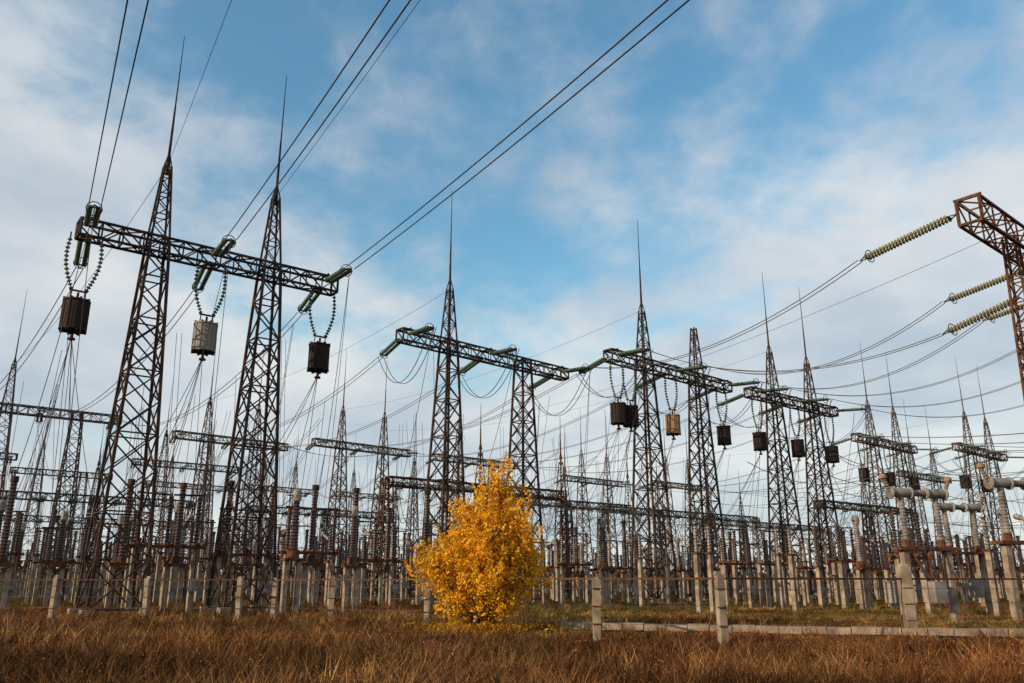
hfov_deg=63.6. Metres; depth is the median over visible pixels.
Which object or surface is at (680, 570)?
disconnector switch
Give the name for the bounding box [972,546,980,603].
post insulator
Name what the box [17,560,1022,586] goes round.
distant treeline
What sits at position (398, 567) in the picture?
disconnector switch
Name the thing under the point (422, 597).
post insulator
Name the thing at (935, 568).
disconnector switch
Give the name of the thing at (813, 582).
current transformer
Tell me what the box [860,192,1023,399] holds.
portal gantry
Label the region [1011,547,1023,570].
disconnector switch
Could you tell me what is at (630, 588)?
disconnector switch
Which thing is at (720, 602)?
concrete fence post
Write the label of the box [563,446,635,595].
busbar gantry
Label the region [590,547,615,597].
disconnector switch
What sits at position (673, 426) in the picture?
line trap
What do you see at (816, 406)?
portal gantry
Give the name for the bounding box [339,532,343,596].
surge arrester
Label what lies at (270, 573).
support insulator
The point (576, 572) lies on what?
surge arrester
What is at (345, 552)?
disconnector switch
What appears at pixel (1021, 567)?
post insulator
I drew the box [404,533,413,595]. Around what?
surge arrester
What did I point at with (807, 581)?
support insulator
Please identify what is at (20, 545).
voltage transformer
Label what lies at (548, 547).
circuit breaker
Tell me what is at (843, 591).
post insulator
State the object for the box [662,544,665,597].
post insulator
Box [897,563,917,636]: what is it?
concrete fence post
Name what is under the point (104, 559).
disconnector switch
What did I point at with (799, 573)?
disconnector switch
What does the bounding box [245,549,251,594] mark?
post insulator
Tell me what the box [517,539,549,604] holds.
disconnector switch
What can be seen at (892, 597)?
control cabinet
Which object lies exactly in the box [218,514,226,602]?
current transformer
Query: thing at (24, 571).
post insulator
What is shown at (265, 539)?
surge arrester
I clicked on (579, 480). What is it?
portal gantry
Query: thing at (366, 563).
disconnector switch
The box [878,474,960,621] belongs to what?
air blast breaker
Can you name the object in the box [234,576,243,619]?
concrete fence post
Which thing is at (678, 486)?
portal gantry
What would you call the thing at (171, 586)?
post insulator
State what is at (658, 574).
current transformer
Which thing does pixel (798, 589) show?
support insulator
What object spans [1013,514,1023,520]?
circuit breaker
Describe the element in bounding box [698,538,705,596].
current transformer
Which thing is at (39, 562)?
disconnector switch
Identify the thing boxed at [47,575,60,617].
concrete fence post
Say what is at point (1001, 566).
disconnector switch
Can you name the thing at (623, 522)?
surge arrester
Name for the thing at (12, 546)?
surge arrester
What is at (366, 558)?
voltage transformer
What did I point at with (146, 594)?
concrete fence post
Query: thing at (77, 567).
support insulator
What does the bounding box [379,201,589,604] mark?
portal gantry
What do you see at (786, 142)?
sky
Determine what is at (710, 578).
wire fence
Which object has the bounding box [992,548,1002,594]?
voltage transformer
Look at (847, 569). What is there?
surge arrester
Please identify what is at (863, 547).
post insulator
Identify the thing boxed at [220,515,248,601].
circuit breaker
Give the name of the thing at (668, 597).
support insulator
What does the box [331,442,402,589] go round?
portal gantry
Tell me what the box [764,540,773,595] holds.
surge arrester
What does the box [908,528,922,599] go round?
surge arrester
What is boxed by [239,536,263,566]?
disconnector switch
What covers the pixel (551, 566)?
disconnector switch
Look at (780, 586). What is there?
support insulator
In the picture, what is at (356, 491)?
surge arrester
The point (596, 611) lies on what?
concrete fence post
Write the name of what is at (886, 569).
post insulator
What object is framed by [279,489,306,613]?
voltage transformer
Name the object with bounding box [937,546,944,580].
post insulator
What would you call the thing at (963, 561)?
disconnector switch
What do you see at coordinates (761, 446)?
line trap
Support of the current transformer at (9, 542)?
on the ground at (617, 598)
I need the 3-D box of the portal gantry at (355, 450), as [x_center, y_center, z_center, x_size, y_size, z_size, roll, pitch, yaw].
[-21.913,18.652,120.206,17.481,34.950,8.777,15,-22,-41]
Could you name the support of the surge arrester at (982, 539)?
on the ground at (617, 598)
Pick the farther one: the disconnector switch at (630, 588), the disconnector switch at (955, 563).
the disconnector switch at (955, 563)
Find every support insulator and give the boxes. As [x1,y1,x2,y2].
[27,530,41,603]
[70,533,83,602]
[152,528,164,602]
[194,541,203,601]
[267,544,272,598]
[614,555,617,595]
[635,534,644,605]
[646,540,652,597]
[663,545,670,603]
[691,523,702,612]
[704,523,715,612]
[720,543,722,574]
[731,539,738,604]
[755,542,764,604]
[770,547,777,601]
[772,526,784,610]
[779,546,787,603]
[785,526,798,610]
[793,551,800,600]
[801,540,810,602]
[823,544,832,602]
[840,542,849,601]
[971,526,985,606]
[981,517,1001,615]
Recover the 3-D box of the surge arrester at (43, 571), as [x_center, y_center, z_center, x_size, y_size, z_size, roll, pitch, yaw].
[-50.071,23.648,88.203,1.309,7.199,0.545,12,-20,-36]
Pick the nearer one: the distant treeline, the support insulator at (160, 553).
the support insulator at (160, 553)
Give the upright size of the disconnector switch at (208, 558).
6.227 m
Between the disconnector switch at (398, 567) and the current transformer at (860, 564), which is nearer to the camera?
the current transformer at (860, 564)
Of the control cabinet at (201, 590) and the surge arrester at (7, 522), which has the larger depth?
the control cabinet at (201, 590)
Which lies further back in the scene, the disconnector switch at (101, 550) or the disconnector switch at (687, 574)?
the disconnector switch at (687, 574)
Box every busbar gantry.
[0,429,103,595]
[3,488,60,591]
[41,475,137,592]
[87,495,194,593]
[125,520,203,566]
[235,505,329,594]
[318,467,398,593]
[367,416,486,600]
[476,429,576,597]
[490,437,575,595]
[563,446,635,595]
[596,450,665,593]
[655,464,718,593]
[694,472,747,591]
[707,513,765,592]
[739,505,788,591]
[779,524,825,590]
[813,443,883,594]
[860,504,919,590]
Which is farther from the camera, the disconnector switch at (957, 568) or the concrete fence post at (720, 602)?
the disconnector switch at (957, 568)
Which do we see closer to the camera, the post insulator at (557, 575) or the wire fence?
the wire fence
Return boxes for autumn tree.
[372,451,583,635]
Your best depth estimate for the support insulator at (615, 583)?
102.31 m
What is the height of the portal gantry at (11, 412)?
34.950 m
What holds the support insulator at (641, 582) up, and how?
on the ground at (617, 598)
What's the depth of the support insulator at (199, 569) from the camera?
72.21 m
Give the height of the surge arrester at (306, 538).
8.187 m
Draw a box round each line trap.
[58,231,103,340]
[191,262,226,360]
[307,287,335,378]
[609,361,626,429]
[621,366,638,431]
[664,376,680,439]
[715,389,731,448]
[751,398,767,454]
[790,408,804,460]
[824,415,839,466]
[857,441,869,484]
[883,447,895,485]
[907,453,919,489]
[958,451,970,490]
[979,455,991,494]
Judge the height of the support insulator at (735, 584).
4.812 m
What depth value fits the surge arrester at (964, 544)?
112.94 m
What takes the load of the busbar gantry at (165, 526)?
on the ground at (617, 598)
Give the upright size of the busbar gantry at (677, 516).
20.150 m
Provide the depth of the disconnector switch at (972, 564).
75.83 m
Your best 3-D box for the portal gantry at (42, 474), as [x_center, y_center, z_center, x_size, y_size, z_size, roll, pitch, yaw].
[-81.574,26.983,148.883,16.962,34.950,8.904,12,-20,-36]
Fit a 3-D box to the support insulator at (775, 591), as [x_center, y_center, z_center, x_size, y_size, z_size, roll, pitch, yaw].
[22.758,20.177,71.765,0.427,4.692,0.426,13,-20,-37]
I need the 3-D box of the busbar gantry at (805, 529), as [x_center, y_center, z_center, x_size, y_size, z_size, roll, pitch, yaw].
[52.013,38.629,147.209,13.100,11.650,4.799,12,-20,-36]
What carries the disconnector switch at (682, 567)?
on the ground at (617, 598)
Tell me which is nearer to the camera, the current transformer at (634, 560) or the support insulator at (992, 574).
the support insulator at (992, 574)
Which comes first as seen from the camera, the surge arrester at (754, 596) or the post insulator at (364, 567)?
the post insulator at (364, 567)
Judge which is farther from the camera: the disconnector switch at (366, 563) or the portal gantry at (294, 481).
the portal gantry at (294, 481)
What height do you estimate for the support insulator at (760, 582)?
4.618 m
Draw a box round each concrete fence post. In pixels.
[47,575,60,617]
[141,576,151,617]
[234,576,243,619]
[269,578,278,617]
[327,575,336,618]
[422,580,430,623]
[592,577,602,641]
[713,571,728,644]
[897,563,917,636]
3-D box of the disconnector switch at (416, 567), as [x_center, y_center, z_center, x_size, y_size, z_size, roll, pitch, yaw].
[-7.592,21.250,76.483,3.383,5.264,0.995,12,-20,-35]
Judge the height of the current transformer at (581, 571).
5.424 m
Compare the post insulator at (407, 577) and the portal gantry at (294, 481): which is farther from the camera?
the portal gantry at (294, 481)
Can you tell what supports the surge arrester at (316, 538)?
on the ground at (617, 598)
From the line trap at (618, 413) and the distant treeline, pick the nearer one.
the line trap at (618, 413)
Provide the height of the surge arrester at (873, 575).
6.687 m
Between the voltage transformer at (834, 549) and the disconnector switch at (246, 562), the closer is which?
the voltage transformer at (834, 549)
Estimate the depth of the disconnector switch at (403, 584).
73.97 m
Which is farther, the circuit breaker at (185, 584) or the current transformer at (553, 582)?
the current transformer at (553, 582)
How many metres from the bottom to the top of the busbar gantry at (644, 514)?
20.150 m
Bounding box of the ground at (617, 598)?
[0,582,1023,682]
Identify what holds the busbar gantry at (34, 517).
on the ground at (617, 598)
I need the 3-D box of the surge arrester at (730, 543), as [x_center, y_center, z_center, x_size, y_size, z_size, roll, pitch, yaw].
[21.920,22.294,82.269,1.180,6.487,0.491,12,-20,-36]
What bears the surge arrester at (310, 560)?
on the ground at (617, 598)
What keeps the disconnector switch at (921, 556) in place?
on the ground at (617, 598)
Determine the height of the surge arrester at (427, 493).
8.352 m
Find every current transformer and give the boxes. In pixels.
[0,540,10,576]
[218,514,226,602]
[252,541,255,569]
[304,510,321,601]
[348,517,362,602]
[385,529,398,601]
[550,537,557,599]
[578,543,585,599]
[603,534,616,598]
[630,539,638,597]
[653,546,660,597]
[674,537,682,586]
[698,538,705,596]
[807,548,815,594]
[851,515,870,608]
[997,509,1021,608]
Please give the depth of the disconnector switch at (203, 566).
80.79 m
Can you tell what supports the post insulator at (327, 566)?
on the ground at (617, 598)
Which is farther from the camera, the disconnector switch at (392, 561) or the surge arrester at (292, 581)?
the surge arrester at (292, 581)
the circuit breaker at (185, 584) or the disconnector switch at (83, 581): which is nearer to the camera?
the circuit breaker at (185, 584)
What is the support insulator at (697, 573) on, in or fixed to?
on the ground at (617, 598)
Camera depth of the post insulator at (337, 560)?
84.85 m
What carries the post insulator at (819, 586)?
on the ground at (617, 598)
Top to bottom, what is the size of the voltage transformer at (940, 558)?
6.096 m
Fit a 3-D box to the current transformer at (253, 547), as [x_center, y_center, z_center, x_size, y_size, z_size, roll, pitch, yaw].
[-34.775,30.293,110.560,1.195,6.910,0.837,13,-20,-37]
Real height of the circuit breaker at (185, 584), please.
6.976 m
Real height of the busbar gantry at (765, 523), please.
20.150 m
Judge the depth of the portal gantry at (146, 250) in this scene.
47.70 m
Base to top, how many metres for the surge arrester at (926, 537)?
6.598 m
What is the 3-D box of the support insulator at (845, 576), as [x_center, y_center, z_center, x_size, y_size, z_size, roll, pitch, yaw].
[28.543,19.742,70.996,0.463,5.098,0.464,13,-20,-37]
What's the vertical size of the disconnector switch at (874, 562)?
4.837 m
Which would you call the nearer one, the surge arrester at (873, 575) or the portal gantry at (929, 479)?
the surge arrester at (873, 575)
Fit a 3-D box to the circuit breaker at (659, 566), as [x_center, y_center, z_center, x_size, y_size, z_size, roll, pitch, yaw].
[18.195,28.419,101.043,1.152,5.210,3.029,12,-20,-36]
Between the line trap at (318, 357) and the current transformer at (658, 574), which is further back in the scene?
the current transformer at (658, 574)
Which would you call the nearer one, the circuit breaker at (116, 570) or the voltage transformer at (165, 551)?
the circuit breaker at (116, 570)
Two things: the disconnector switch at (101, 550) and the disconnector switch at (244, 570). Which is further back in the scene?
the disconnector switch at (101, 550)
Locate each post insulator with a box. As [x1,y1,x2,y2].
[19,549,28,597]
[102,542,111,596]
[121,513,136,603]
[152,551,157,593]
[167,561,176,607]
[193,532,202,599]
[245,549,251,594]
[251,544,256,599]
[324,525,332,605]
[335,541,339,598]
[360,535,366,603]
[382,546,384,595]
[394,527,398,601]
[398,555,401,593]
[405,538,410,597]
[421,566,424,603]
[533,585,536,601]
[554,539,559,600]
[622,544,626,599]
[644,548,647,597]
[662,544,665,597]
[681,545,686,598]
[742,555,746,592]
[754,556,757,592]
[813,530,824,608]
[834,523,847,607]
[860,536,871,605]
[881,537,890,605]
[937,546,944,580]
[955,534,969,602]
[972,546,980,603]
[1017,547,1023,590]
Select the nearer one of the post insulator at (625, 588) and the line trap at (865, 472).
the post insulator at (625, 588)
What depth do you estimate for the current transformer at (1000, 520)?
47.79 m
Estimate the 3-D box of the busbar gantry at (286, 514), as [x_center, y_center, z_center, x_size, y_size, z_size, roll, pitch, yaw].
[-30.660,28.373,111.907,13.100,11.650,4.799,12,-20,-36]
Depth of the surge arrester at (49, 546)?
77.37 m
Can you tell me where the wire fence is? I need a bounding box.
[0,577,1023,624]
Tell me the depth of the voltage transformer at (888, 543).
84.10 m
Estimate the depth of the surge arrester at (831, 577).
92.26 m
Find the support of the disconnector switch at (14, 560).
on the ground at (617, 598)
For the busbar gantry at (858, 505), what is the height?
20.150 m
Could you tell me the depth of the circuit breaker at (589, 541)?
93.35 m
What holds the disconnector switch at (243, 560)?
on the ground at (617, 598)
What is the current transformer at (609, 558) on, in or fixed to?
on the ground at (617, 598)
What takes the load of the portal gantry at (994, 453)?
on the ground at (617, 598)
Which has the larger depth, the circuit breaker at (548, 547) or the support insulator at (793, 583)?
the circuit breaker at (548, 547)
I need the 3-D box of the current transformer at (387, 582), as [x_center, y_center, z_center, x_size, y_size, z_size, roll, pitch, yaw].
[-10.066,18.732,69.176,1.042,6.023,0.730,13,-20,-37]
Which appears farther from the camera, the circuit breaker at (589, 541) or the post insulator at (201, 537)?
the circuit breaker at (589, 541)
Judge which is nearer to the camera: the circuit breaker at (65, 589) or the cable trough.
the cable trough
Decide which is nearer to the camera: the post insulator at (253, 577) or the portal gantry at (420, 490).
the post insulator at (253, 577)
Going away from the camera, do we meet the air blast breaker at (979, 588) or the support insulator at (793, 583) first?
the air blast breaker at (979, 588)
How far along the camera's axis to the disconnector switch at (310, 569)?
68.74 m
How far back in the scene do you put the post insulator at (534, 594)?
71.99 m
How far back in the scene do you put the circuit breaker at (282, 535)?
72.61 m
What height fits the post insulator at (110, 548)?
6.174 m
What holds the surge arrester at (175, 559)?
on the ground at (617, 598)
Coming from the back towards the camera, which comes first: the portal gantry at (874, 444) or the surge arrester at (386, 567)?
the portal gantry at (874, 444)
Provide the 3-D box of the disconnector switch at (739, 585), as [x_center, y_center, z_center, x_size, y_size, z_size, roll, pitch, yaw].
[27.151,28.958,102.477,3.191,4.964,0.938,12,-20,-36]
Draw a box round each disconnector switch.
[4,511,25,604]
[23,541,41,595]
[25,527,78,601]
[29,544,68,569]
[31,527,88,605]
[72,541,103,595]
[74,536,115,564]
[80,525,125,599]
[97,523,153,604]
[124,491,205,612]
[136,536,161,599]
[138,537,157,597]
[161,520,215,604]
[185,543,213,598]
[210,508,271,612]
[228,533,263,566]
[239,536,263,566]
[243,550,263,595]
[276,524,318,601]
[277,506,341,607]
[282,547,305,569]
[316,547,342,597]
[325,538,361,567]
[351,520,399,605]
[351,537,379,596]
[367,529,409,601]
[396,545,400,568]
[413,541,442,599]
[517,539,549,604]
[532,542,553,598]
[556,532,592,604]
[558,542,584,597]
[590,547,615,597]
[605,540,633,602]
[640,541,665,602]
[674,551,694,594]
[676,559,688,592]
[677,545,703,597]
[712,546,733,596]
[717,528,756,607]
[727,554,741,595]
[738,543,765,600]
[759,530,791,606]
[796,538,828,605]
[797,556,801,594]
[826,526,859,604]
[864,540,888,602]
[887,510,932,614]
[888,529,921,601]
[915,542,939,601]
[941,536,968,595]
[954,555,960,595]
[961,548,968,594]
[963,535,982,600]
[989,546,1008,599]
[992,552,1006,594]
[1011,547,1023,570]
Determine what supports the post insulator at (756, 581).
on the ground at (617, 598)
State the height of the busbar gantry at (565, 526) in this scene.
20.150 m
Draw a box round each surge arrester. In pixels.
[0,476,19,613]
[0,512,21,600]
[37,509,57,595]
[41,529,49,597]
[73,519,90,599]
[104,479,135,609]
[159,483,187,609]
[199,520,213,598]
[204,531,215,578]
[210,480,236,605]
[257,485,279,604]
[262,520,268,566]
[288,561,294,597]
[299,485,322,607]
[304,529,308,571]
[315,536,319,576]
[321,540,327,594]
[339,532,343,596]
[341,488,363,606]
[347,535,350,556]
[364,575,368,596]
[377,507,395,605]
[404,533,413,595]
[415,490,432,605]
[570,527,583,602]
[594,519,605,601]
[618,520,626,601]
[688,533,693,596]
[728,532,738,575]
[745,537,755,598]
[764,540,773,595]
[827,535,833,594]
[842,531,853,594]
[871,538,880,596]
[884,542,893,580]
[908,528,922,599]
[924,529,929,577]
[955,538,966,598]
[962,540,968,591]
[967,537,977,598]
[979,533,984,551]
[990,530,1006,597]
[1016,536,1023,575]
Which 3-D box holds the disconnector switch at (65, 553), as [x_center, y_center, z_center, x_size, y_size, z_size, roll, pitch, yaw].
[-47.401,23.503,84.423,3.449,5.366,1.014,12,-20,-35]
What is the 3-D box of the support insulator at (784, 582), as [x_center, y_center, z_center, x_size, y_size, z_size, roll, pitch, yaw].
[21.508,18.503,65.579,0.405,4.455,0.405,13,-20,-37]
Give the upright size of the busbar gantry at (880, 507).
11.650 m
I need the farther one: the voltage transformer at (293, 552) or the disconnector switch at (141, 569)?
the disconnector switch at (141, 569)
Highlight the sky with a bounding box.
[0,0,1023,574]
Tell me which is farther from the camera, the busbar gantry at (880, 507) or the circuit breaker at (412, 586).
the busbar gantry at (880, 507)
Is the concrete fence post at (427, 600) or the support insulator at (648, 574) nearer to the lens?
the concrete fence post at (427, 600)
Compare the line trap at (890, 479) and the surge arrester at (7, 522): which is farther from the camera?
the line trap at (890, 479)
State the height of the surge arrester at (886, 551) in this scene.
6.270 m
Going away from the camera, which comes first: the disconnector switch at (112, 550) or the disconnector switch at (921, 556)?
the disconnector switch at (921, 556)
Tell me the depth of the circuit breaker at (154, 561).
111.09 m
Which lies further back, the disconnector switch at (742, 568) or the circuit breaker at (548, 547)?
the circuit breaker at (548, 547)
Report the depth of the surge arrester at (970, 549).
85.39 m
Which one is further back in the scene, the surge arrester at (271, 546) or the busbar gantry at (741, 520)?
the busbar gantry at (741, 520)
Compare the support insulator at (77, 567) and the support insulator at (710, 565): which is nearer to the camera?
the support insulator at (710, 565)
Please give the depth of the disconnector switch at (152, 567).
90.44 m
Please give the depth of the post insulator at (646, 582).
80.80 m
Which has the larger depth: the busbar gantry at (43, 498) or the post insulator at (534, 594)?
the busbar gantry at (43, 498)
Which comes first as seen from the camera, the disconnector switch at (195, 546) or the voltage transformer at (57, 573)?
the disconnector switch at (195, 546)
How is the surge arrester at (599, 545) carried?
on the ground at (617, 598)
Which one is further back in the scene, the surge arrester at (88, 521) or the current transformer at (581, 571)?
the current transformer at (581, 571)
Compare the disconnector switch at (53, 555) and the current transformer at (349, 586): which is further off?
the disconnector switch at (53, 555)
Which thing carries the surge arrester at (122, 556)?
on the ground at (617, 598)
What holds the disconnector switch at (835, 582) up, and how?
on the ground at (617, 598)
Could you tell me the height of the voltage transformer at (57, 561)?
6.234 m
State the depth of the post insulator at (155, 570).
119.40 m
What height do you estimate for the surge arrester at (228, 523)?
7.972 m
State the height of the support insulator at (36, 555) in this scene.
5.617 m
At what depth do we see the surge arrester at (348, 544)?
110.18 m
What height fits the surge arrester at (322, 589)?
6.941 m
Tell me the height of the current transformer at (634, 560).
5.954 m
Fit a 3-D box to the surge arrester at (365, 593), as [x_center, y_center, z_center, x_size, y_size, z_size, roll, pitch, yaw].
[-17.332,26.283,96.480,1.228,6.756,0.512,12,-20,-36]
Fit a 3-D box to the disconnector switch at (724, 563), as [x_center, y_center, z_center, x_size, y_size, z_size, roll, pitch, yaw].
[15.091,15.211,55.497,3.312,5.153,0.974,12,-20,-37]
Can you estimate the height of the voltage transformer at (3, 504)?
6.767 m
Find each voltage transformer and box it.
[0,500,6,568]
[14,523,29,599]
[43,511,73,606]
[44,532,58,594]
[85,524,104,598]
[103,515,124,606]
[158,535,169,597]
[159,502,186,606]
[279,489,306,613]
[341,506,362,612]
[365,542,368,580]
[595,519,612,605]
[631,532,645,604]
[831,540,840,599]
[870,538,882,599]
[886,541,894,580]
[935,540,943,573]
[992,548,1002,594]
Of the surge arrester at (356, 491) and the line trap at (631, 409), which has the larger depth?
the line trap at (631, 409)
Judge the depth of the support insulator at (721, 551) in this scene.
68.27 m
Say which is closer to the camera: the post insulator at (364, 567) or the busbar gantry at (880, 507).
the post insulator at (364, 567)
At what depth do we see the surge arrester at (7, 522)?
45.25 m
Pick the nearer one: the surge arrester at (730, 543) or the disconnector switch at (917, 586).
the disconnector switch at (917, 586)
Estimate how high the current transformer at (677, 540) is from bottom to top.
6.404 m
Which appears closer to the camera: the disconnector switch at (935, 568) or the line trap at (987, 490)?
the disconnector switch at (935, 568)
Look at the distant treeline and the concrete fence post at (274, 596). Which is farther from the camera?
the distant treeline
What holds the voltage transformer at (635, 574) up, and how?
on the ground at (617, 598)
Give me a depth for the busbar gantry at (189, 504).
101.50 m
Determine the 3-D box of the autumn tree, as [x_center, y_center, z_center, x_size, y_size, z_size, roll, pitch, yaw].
[-1.261,7.226,30.097,8.593,6.385,9.961,0,-16,0]
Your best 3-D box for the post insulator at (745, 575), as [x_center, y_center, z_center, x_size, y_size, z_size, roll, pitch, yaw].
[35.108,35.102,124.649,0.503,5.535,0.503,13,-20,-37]
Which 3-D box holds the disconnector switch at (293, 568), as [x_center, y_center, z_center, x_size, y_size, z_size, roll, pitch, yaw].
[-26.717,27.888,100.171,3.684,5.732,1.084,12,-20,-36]
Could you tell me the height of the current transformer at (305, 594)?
7.295 m
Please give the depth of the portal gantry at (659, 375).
74.74 m
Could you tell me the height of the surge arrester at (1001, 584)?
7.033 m
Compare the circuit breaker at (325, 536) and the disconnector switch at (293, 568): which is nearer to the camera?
the circuit breaker at (325, 536)
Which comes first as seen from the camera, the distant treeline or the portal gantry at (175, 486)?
the portal gantry at (175, 486)
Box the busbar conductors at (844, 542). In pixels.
[0,381,1023,563]
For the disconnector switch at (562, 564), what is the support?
on the ground at (617, 598)
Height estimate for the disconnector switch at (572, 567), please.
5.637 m
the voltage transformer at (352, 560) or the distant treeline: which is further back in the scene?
the distant treeline
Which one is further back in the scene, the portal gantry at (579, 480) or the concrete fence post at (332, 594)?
the portal gantry at (579, 480)
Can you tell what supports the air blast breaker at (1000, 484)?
on the ground at (617, 598)
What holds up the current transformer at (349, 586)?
on the ground at (617, 598)
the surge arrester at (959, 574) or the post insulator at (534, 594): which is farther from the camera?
the surge arrester at (959, 574)
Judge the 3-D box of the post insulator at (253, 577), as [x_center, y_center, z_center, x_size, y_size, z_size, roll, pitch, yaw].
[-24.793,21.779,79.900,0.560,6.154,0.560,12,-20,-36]
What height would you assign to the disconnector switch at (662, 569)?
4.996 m
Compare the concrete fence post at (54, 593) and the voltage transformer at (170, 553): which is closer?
the concrete fence post at (54, 593)
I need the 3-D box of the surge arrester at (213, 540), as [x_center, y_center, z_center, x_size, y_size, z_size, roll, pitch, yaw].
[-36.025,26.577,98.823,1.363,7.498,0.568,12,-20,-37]
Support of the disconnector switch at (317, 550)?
on the ground at (617, 598)
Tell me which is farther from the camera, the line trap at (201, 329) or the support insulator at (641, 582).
the support insulator at (641, 582)
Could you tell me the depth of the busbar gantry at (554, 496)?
91.38 m
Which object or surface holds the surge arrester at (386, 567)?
on the ground at (617, 598)
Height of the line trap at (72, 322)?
6.060 m
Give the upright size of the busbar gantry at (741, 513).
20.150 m
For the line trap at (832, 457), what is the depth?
93.10 m
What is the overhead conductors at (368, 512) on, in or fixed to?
hanging from the portal gantry at (146, 250)
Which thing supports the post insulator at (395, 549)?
on the ground at (617, 598)
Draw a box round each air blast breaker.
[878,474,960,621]
[930,493,993,612]
[976,463,1023,621]
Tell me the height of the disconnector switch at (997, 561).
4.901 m
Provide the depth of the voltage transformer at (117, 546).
56.37 m
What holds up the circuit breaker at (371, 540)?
on the ground at (617, 598)
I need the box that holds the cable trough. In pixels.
[561,622,1023,636]
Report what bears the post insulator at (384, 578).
on the ground at (617, 598)
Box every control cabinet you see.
[194,581,203,600]
[671,581,674,591]
[883,581,899,607]
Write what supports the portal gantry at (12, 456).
on the ground at (617, 598)
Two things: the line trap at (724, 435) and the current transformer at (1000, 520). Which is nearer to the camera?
the current transformer at (1000, 520)
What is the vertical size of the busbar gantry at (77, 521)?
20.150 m
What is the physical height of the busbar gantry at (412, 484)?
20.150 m
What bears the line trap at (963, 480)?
hanging from the portal gantry at (994, 453)
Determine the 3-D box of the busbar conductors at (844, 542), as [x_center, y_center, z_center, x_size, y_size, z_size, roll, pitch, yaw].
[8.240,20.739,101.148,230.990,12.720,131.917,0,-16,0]
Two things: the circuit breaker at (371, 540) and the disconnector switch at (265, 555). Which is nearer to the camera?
the disconnector switch at (265, 555)
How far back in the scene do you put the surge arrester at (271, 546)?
53.97 m
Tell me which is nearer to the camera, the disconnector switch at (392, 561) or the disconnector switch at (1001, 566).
the disconnector switch at (392, 561)
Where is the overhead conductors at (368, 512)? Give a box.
[0,0,1023,556]
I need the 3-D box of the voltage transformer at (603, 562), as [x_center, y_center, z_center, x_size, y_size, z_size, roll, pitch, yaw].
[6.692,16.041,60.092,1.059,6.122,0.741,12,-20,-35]
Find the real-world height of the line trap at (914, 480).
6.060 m
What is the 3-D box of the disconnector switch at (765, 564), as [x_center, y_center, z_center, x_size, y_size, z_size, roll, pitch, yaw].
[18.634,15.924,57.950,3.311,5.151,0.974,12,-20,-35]
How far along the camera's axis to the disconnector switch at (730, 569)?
74.74 m
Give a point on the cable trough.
(852, 629)
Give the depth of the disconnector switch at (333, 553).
51.71 m
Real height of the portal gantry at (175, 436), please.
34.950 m
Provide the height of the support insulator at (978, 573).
5.460 m
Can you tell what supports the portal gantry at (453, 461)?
on the ground at (617, 598)
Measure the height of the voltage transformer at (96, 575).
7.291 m
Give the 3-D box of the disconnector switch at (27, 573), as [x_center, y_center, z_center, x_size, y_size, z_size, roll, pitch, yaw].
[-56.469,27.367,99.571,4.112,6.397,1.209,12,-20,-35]
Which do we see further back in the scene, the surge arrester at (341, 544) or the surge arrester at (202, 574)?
the surge arrester at (341, 544)
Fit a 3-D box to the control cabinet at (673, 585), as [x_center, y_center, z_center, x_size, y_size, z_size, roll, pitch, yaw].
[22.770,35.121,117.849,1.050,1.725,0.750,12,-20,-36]
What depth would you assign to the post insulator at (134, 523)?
53.22 m
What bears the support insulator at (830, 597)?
on the ground at (617, 598)
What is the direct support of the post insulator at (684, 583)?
on the ground at (617, 598)
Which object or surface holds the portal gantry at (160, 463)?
on the ground at (617, 598)
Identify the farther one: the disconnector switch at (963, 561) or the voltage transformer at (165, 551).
the disconnector switch at (963, 561)
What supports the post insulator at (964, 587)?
on the ground at (617, 598)
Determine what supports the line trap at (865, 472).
hanging from the portal gantry at (874, 444)
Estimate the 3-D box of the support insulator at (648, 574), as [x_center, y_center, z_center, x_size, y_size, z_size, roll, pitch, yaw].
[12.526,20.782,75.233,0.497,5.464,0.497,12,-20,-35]
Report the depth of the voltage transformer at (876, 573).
81.81 m
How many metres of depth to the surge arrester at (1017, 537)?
92.59 m
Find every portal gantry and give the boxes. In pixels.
[0,293,122,597]
[0,452,17,464]
[10,419,112,580]
[67,36,351,617]
[130,381,238,592]
[145,417,227,563]
[169,340,291,588]
[240,434,312,587]
[305,349,417,592]
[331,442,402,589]
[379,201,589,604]
[387,422,466,563]
[426,423,525,591]
[555,417,631,584]
[578,219,761,602]
[641,422,714,588]
[718,275,866,598]
[830,347,938,587]
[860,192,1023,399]
[895,401,959,589]
[930,358,1023,593]
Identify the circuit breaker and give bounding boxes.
[48,517,72,604]
[111,517,132,603]
[151,548,157,594]
[166,514,191,603]
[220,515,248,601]
[268,524,291,601]
[318,530,340,600]
[361,526,382,600]
[402,536,421,599]
[538,540,559,597]
[570,540,590,596]
[652,552,668,593]
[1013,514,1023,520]
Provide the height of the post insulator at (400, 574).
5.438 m
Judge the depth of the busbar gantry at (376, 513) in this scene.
119.47 m
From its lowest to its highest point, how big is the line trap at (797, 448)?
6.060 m
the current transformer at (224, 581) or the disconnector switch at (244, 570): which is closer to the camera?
the current transformer at (224, 581)
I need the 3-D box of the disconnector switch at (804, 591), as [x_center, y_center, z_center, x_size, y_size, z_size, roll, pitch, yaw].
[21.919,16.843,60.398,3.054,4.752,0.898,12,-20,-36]

